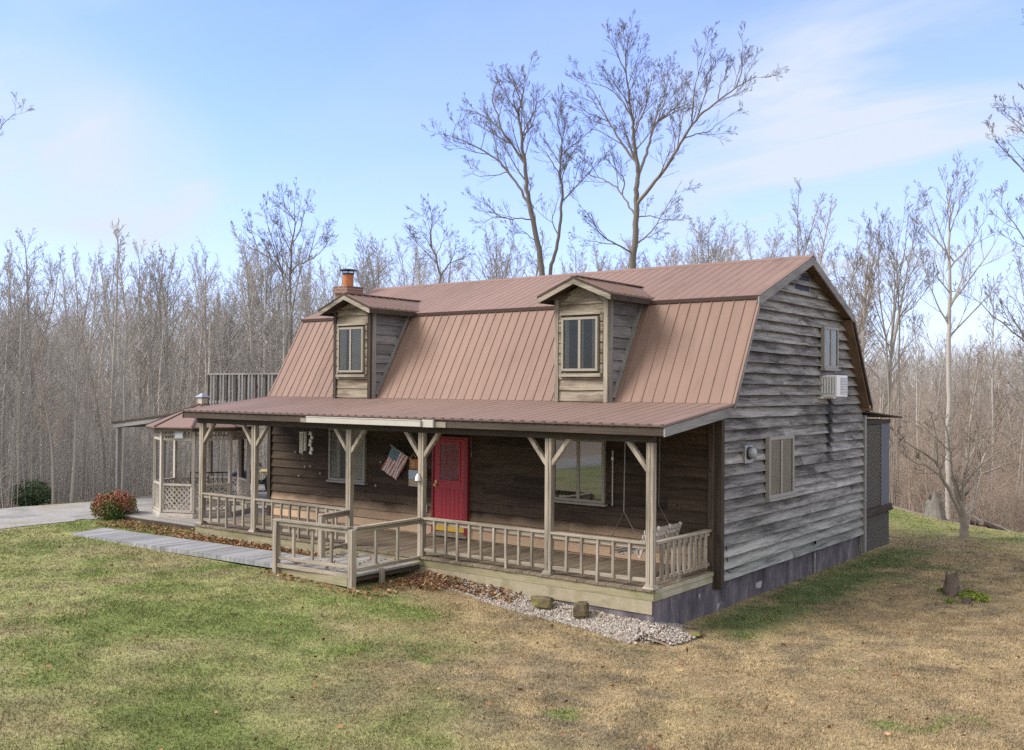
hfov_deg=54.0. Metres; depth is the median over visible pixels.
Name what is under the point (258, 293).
bare tree
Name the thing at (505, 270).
bare tree
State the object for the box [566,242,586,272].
bare tree
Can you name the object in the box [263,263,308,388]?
bare tree
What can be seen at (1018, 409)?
bare tree
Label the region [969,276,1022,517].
bare tree
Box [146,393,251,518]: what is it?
gazebo
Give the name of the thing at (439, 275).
bare tree
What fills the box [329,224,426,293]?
bare tree
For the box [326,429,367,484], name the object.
window
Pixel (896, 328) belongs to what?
bare tree
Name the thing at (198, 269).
bare tree
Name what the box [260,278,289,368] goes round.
bare tree
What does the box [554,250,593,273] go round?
bare tree
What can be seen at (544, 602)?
rock
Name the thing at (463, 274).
bare tree
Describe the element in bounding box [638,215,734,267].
bare tree
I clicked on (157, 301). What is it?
bare tree
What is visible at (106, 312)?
bare tree
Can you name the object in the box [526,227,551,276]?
bare tree
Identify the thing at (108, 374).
bare tree
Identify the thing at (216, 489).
patio bench
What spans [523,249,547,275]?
bare tree
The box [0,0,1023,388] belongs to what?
sky
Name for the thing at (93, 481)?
undergrowth
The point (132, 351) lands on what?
bare tree
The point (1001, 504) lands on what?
undergrowth
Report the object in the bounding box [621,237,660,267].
bare tree
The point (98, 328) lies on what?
bare tree
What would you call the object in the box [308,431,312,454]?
wall ornament
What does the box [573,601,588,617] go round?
rock
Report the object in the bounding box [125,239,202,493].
bare tree
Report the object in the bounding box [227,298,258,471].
bare tree
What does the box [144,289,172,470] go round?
bare tree
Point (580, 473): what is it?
window
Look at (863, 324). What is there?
bare tree
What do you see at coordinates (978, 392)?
bare tree
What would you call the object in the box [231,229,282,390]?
bare tree
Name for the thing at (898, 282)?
bare tree
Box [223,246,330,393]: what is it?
bare tree
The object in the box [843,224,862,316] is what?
bare tree
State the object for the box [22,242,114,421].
bare tree
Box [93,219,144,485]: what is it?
bare tree
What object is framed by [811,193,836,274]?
bare tree
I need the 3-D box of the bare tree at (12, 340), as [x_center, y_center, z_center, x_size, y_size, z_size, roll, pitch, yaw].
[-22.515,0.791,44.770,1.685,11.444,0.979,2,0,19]
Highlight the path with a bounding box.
[71,528,309,567]
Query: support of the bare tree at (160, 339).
on the ground at (556, 642)
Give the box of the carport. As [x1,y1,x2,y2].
[112,413,172,493]
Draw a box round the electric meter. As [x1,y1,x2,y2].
[741,444,756,463]
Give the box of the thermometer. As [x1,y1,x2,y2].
[611,450,613,505]
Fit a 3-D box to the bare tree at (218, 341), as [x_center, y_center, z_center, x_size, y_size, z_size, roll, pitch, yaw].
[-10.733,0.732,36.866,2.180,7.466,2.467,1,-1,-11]
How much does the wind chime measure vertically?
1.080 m
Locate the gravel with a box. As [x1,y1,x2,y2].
[411,574,696,646]
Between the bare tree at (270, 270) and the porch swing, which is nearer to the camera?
the porch swing
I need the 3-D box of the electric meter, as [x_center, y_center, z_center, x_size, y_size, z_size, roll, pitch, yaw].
[4.410,1.467,18.589,0.235,0.340,0.320,0,-1,37]
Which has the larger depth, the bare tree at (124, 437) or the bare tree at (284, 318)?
the bare tree at (284, 318)
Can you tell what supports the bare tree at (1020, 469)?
on the ground at (556, 642)
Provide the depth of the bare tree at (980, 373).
90.18 m
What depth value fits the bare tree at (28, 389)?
56.60 m
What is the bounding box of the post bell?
[415,474,420,480]
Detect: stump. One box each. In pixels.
[924,490,947,520]
[943,570,961,596]
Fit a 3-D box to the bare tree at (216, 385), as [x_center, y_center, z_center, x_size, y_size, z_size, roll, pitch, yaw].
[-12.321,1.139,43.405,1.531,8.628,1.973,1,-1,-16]
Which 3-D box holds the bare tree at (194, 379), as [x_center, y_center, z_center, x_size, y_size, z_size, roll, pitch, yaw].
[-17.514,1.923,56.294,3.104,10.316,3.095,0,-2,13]
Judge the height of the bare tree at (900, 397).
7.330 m
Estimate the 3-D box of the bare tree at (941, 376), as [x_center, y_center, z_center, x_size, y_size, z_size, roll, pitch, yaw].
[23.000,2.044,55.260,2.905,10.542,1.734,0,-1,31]
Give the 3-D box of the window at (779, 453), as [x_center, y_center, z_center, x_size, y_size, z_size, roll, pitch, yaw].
[5.301,1.822,19.796,0.130,1.245,1.330,0,-1,37]
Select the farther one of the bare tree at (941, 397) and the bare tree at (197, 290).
the bare tree at (941, 397)
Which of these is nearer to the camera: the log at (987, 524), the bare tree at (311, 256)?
the log at (987, 524)
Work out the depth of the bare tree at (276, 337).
45.53 m
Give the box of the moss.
[936,587,990,603]
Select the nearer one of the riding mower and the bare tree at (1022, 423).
the riding mower
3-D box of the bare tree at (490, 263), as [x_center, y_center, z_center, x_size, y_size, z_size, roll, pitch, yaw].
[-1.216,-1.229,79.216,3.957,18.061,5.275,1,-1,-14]
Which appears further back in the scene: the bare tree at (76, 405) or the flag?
the bare tree at (76, 405)
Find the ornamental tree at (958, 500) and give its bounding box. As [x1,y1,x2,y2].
[889,389,1023,537]
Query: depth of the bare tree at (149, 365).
34.94 m
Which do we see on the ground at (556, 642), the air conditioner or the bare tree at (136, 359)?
the bare tree at (136, 359)
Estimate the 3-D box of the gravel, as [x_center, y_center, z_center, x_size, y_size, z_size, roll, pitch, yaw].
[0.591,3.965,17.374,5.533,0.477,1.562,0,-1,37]
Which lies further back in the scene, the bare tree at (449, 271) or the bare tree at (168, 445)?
the bare tree at (449, 271)
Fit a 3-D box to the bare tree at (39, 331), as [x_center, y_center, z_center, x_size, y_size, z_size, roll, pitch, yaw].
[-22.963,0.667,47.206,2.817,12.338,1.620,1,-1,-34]
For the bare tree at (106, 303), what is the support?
on the ground at (556, 642)
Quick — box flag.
[381,444,410,479]
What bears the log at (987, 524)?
on the ground at (556, 642)
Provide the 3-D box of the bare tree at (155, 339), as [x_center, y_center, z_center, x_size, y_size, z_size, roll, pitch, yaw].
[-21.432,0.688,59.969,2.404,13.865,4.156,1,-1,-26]
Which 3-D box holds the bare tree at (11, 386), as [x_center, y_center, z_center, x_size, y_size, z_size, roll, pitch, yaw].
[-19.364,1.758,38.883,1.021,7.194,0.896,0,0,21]
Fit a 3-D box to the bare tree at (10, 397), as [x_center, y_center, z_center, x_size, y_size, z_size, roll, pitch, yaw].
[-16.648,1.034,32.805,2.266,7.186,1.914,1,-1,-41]
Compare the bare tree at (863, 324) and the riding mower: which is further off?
the bare tree at (863, 324)
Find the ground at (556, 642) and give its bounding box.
[0,380,1023,749]
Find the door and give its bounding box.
[433,439,464,532]
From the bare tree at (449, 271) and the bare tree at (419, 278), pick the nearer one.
the bare tree at (419, 278)
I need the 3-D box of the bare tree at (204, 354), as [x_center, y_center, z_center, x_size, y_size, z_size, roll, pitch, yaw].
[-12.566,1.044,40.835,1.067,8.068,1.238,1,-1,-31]
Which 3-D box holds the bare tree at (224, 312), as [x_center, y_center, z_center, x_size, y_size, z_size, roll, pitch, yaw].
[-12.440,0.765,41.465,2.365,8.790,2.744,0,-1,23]
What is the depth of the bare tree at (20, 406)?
41.39 m
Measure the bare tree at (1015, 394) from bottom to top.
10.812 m
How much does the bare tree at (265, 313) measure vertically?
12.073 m
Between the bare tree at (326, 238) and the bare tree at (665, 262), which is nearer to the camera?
the bare tree at (326, 238)
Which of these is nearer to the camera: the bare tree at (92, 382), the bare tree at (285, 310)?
the bare tree at (92, 382)
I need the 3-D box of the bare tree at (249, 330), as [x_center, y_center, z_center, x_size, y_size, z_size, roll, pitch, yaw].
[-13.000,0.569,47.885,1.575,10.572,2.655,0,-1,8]
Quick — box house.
[117,255,901,625]
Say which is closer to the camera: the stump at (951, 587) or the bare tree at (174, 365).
the stump at (951, 587)
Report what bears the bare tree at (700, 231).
on the ground at (556, 642)
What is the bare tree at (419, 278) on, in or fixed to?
on the ground at (556, 642)
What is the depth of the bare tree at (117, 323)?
59.16 m
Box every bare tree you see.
[0,91,33,135]
[0,239,26,502]
[0,244,61,453]
[0,259,24,412]
[0,260,57,474]
[0,266,18,468]
[0,294,32,426]
[0,298,38,507]
[0,308,60,507]
[0,315,32,421]
[0,333,39,480]
[2,330,20,466]
[3,228,112,478]
[4,279,23,505]
[6,313,63,433]
[8,274,40,505]
[20,327,46,436]
[21,318,64,478]
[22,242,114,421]
[25,278,59,480]
[29,317,73,503]
[30,312,92,502]
[38,321,85,439]
[43,260,120,483]
[49,296,102,500]
[71,308,119,493]
[76,253,105,499]
[79,262,150,492]
[80,239,124,474]
[91,255,138,419]
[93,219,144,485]
[96,243,177,495]
[100,261,120,350]
[102,263,132,436]
[106,290,154,462]
[108,266,130,416]
[110,225,148,496]
[111,283,161,413]
[115,293,138,492]
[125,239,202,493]
[130,252,170,495]
[130,265,174,478]
[132,239,204,475]
[135,274,167,494]
[136,297,191,413]
[138,267,175,415]
[143,261,203,476]
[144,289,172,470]
[146,301,204,437]
[152,263,179,475]
[161,240,236,408]
[161,294,190,486]
[164,332,222,412]
[171,283,207,410]
[172,310,199,487]
[173,290,247,398]
[177,328,200,441]
[182,313,197,475]
[184,271,221,482]
[187,255,238,395]
[187,296,247,487]
[193,306,212,437]
[195,227,296,469]
[198,277,219,372]
[199,286,270,445]
[201,306,237,475]
[206,297,221,475]
[208,299,241,451]
[214,303,241,475]
[217,295,267,445]
[218,242,292,463]
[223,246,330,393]
[224,284,237,470]
[227,297,262,471]
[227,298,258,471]
[230,177,337,355]
[230,240,297,393]
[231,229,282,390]
[231,280,261,398]
[231,296,270,382]
[233,248,270,369]
[247,230,313,376]
[255,244,277,485]
[256,285,280,385]
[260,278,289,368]
[262,283,285,372]
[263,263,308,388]
[264,250,303,362]
[270,254,366,387]
[276,273,316,362]
[285,247,341,352]
[285,263,308,348]
[290,246,321,324]
[294,254,315,331]
[300,293,324,323]
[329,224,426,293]
[340,238,408,289]
[353,251,395,291]
[354,243,375,290]
[375,227,438,287]
[397,237,434,286]
[398,193,474,282]
[417,230,470,284]
[421,50,616,275]
[432,257,449,283]
[449,222,536,281]
[458,265,472,281]
[480,237,526,279]
[483,252,504,279]
[485,221,509,279]
[493,246,511,278]
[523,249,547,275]
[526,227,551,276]
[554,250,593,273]
[563,9,788,268]
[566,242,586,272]
[590,253,608,270]
[591,243,648,270]
[593,247,629,270]
[611,228,643,269]
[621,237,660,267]
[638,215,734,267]
[641,237,698,266]
[658,242,681,265]
[667,211,743,264]
[687,229,735,263]
[704,215,800,261]
[716,222,740,260]
[761,231,784,257]
[763,234,854,291]
[781,237,819,260]
[788,177,817,261]
[788,191,826,261]
[791,204,857,329]
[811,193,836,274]
[815,241,884,309]
[826,224,908,392]
[830,186,939,505]
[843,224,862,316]
[852,209,939,409]
[855,225,887,370]
[855,235,884,371]
[857,259,885,418]
[869,336,887,418]
[872,342,894,418]
[879,351,906,432]
[881,356,902,504]
[889,359,907,457]
[895,355,915,454]
[903,150,1016,518]
[903,315,955,481]
[908,293,930,475]
[910,347,930,424]
[930,361,957,440]
[941,343,955,460]
[952,8,1023,365]
[954,343,994,466]
[955,355,975,429]
[956,334,980,481]
[956,339,998,504]
[967,248,1023,508]
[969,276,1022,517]
[972,338,991,433]
[972,357,988,457]
[979,378,991,461]
[983,340,1006,479]
[1001,369,1023,410]
[1003,387,1022,520]
[1004,370,1023,509]
[1011,371,1023,459]
[1014,367,1023,503]
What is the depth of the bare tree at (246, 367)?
41.72 m
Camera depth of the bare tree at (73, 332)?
41.64 m
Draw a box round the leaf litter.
[0,519,1019,749]
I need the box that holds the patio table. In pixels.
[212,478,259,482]
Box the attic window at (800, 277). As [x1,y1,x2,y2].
[792,271,809,291]
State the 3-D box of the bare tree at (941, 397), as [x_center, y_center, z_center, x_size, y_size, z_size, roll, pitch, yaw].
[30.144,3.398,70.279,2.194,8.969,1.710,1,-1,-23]
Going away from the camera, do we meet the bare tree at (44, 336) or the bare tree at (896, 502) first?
the bare tree at (44, 336)
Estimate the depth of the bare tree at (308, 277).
80.76 m
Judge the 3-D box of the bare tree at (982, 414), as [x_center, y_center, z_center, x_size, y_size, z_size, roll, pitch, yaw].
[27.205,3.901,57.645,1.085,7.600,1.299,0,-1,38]
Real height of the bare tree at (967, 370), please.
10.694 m
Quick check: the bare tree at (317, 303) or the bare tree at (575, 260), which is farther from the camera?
the bare tree at (575, 260)
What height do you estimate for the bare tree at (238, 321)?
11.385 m
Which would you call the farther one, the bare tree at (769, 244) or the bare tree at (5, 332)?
the bare tree at (769, 244)
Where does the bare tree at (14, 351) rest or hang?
on the ground at (556, 642)
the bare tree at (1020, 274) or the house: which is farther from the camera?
the bare tree at (1020, 274)
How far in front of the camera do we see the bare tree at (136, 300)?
40.74 m
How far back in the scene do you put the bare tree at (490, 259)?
59.81 m
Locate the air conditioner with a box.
[818,375,847,397]
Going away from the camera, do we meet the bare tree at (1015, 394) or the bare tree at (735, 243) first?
the bare tree at (1015, 394)
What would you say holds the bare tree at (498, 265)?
on the ground at (556, 642)
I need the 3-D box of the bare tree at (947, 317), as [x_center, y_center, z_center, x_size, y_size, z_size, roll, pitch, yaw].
[14.773,-1.335,33.930,3.388,12.305,3.634,1,-1,-8]
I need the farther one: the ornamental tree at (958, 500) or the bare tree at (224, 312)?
the bare tree at (224, 312)
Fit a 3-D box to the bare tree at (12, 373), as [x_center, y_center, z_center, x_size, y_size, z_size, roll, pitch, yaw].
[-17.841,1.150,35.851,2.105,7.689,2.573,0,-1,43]
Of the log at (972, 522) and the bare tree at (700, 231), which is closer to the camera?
the log at (972, 522)
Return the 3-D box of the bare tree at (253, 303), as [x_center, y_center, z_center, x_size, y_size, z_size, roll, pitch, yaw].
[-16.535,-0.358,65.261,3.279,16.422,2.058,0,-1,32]
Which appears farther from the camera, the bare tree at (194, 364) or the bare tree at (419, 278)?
the bare tree at (194, 364)
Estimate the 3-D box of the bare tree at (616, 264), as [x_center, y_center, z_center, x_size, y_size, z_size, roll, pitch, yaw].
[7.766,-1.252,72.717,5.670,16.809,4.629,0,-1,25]
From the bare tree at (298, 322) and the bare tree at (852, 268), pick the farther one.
the bare tree at (852, 268)
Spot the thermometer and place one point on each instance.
(612, 458)
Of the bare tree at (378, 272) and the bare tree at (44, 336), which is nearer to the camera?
the bare tree at (44, 336)
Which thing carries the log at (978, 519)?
on the ground at (556, 642)
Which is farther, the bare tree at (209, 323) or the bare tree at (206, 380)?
the bare tree at (206, 380)
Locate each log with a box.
[968,519,980,525]
[972,515,1014,531]
[980,520,1002,529]
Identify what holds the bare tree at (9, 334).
on the ground at (556, 642)
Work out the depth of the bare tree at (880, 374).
38.44 m
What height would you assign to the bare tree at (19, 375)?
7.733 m
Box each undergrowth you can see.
[0,267,297,508]
[865,311,1023,531]
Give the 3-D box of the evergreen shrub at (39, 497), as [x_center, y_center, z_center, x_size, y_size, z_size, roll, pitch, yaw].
[-15.146,3.775,31.627,1.301,1.007,1.344,1,-1,-24]
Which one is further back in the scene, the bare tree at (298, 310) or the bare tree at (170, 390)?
the bare tree at (298, 310)
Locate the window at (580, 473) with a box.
[554,439,607,506]
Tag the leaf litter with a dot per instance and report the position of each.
(428, 581)
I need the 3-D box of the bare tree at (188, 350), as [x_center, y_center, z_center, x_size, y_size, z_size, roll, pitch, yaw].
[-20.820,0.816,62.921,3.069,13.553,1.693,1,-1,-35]
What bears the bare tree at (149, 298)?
on the ground at (556, 642)
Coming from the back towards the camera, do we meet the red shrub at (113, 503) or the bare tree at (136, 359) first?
the bare tree at (136, 359)
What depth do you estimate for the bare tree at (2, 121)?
32.21 m
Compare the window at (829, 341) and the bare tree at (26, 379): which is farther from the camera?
the bare tree at (26, 379)
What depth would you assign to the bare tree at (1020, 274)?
43.35 m
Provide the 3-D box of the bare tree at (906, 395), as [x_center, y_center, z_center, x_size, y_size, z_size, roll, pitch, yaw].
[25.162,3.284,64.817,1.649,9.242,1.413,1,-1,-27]
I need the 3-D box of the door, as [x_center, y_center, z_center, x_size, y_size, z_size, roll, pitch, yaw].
[-1.338,2.358,21.439,0.870,1.970,0.120,0,-1,37]
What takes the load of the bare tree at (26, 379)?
on the ground at (556, 642)
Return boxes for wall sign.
[409,453,417,486]
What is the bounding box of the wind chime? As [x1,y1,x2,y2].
[299,431,306,458]
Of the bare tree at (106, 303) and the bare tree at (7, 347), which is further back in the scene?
the bare tree at (106, 303)
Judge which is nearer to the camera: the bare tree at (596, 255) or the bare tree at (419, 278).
the bare tree at (596, 255)
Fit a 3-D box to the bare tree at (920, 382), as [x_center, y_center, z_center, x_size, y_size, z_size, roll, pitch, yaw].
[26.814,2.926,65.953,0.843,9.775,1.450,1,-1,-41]
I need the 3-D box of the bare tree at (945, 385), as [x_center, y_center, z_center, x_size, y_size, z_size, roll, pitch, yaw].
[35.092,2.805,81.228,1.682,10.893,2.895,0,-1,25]
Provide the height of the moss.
0.115 m
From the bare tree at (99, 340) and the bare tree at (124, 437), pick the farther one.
the bare tree at (99, 340)
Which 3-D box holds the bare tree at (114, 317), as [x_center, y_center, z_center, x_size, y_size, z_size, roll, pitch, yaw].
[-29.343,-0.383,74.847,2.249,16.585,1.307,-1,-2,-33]
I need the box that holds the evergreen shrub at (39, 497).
[8,479,51,506]
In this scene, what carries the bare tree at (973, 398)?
on the ground at (556, 642)
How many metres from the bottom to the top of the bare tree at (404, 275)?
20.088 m
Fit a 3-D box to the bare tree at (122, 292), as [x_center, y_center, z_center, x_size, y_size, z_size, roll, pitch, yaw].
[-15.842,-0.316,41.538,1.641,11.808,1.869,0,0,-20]
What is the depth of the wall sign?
22.06 m
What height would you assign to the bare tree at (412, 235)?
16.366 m
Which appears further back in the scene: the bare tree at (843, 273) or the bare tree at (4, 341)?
the bare tree at (4, 341)
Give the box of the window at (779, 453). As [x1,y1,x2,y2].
[765,435,796,501]
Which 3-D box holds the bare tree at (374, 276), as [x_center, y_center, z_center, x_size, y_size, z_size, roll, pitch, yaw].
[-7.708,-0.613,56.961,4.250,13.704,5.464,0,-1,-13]
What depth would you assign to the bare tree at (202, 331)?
41.88 m
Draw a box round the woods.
[0,263,1023,468]
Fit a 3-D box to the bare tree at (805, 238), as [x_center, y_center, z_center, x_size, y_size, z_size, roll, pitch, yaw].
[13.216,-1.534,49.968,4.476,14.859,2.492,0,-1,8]
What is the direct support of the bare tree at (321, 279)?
on the ground at (556, 642)
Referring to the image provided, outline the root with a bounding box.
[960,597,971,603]
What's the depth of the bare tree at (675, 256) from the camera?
81.35 m
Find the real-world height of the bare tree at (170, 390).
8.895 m
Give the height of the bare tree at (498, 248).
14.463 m
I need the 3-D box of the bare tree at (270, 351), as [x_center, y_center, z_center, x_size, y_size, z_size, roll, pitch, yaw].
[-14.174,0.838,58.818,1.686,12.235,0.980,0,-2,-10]
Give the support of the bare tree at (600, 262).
on the ground at (556, 642)
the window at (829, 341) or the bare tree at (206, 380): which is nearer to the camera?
the window at (829, 341)
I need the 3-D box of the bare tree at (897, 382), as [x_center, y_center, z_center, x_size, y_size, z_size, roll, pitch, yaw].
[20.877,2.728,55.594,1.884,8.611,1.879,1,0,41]
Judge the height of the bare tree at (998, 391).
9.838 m
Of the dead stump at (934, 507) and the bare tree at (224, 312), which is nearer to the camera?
the dead stump at (934, 507)
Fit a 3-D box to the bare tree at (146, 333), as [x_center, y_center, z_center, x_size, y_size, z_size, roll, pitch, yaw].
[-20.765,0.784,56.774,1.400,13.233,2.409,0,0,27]
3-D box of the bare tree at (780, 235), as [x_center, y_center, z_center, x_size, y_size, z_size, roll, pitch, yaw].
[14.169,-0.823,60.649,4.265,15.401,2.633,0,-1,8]
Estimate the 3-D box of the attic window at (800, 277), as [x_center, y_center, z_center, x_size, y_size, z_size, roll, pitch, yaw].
[6.034,-1.941,20.930,0.040,0.500,0.890,0,-1,37]
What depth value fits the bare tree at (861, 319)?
50.62 m
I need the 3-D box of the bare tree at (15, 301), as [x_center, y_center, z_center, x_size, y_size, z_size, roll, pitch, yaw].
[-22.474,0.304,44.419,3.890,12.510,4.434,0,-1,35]
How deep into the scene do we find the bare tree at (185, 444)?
35.50 m
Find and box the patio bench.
[189,472,227,494]
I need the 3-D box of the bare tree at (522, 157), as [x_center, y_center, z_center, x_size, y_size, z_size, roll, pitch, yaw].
[0.247,-5.374,47.239,9.305,19.701,3.689,0,-1,11]
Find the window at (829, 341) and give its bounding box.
[820,326,840,370]
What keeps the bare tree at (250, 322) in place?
on the ground at (556, 642)
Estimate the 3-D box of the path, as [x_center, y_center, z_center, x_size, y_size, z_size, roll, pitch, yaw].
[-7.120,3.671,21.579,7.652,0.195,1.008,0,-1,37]
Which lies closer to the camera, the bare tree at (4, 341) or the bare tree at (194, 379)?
the bare tree at (194, 379)
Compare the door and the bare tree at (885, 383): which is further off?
the bare tree at (885, 383)
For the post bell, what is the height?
0.130 m
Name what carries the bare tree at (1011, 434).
on the ground at (556, 642)
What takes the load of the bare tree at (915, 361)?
on the ground at (556, 642)
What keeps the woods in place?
on the ground at (556, 642)
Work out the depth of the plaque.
25.40 m
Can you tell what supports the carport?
on the ground at (556, 642)
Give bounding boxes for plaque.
[175,431,182,438]
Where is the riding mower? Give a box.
[232,463,266,492]
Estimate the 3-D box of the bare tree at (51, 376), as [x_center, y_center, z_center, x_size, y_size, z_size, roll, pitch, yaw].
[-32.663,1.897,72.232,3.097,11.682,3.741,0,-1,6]
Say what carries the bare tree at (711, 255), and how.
on the ground at (556, 642)
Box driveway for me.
[0,486,266,528]
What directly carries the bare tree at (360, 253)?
on the ground at (556, 642)
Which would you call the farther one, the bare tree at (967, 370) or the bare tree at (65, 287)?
the bare tree at (967, 370)
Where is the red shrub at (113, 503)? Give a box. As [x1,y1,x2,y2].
[90,488,139,519]
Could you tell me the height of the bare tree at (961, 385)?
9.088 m
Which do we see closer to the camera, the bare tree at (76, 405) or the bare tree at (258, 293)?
the bare tree at (76, 405)
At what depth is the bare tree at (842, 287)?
64.31 m
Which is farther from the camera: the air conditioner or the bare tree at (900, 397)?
the bare tree at (900, 397)
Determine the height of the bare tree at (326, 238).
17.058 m
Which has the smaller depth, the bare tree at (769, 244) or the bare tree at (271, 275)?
the bare tree at (271, 275)
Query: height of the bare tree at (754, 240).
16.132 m
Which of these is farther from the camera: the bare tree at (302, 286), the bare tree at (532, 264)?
the bare tree at (532, 264)
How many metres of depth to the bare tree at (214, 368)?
46.87 m
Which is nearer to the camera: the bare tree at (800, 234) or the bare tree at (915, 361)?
the bare tree at (915, 361)
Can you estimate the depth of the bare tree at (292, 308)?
49.08 m
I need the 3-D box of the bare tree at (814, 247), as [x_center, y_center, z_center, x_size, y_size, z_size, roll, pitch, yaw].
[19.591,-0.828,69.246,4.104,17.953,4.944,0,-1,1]
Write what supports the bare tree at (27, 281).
on the ground at (556, 642)
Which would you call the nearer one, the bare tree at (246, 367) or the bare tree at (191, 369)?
the bare tree at (246, 367)
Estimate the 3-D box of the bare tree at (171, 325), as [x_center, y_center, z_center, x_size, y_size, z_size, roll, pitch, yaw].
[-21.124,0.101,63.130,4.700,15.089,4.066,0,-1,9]
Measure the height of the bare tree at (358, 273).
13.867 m
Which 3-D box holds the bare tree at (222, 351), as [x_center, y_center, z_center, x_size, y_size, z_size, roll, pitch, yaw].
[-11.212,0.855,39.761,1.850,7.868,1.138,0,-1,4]
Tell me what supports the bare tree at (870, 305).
on the ground at (556, 642)
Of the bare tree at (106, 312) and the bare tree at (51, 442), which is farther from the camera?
the bare tree at (106, 312)
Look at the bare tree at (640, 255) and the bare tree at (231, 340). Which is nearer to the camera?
the bare tree at (231, 340)
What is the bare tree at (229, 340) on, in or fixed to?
on the ground at (556, 642)
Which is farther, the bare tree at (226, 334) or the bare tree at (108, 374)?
the bare tree at (108, 374)
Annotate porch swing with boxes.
[610,436,681,557]
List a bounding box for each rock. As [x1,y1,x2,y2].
[530,596,553,608]
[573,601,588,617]
[682,627,702,636]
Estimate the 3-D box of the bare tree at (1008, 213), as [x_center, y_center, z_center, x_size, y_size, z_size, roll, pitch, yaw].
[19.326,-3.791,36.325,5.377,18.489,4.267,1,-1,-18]
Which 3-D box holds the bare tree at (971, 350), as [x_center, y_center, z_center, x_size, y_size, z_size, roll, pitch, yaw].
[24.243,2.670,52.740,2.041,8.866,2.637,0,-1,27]
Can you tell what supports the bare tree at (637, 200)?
on the ground at (556, 642)
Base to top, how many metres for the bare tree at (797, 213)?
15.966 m
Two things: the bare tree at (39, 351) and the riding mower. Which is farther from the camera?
the bare tree at (39, 351)
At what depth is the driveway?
27.56 m
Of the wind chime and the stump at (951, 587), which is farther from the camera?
the wind chime
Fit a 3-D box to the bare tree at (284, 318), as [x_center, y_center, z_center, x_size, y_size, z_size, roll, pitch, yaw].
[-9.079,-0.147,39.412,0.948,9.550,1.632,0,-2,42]

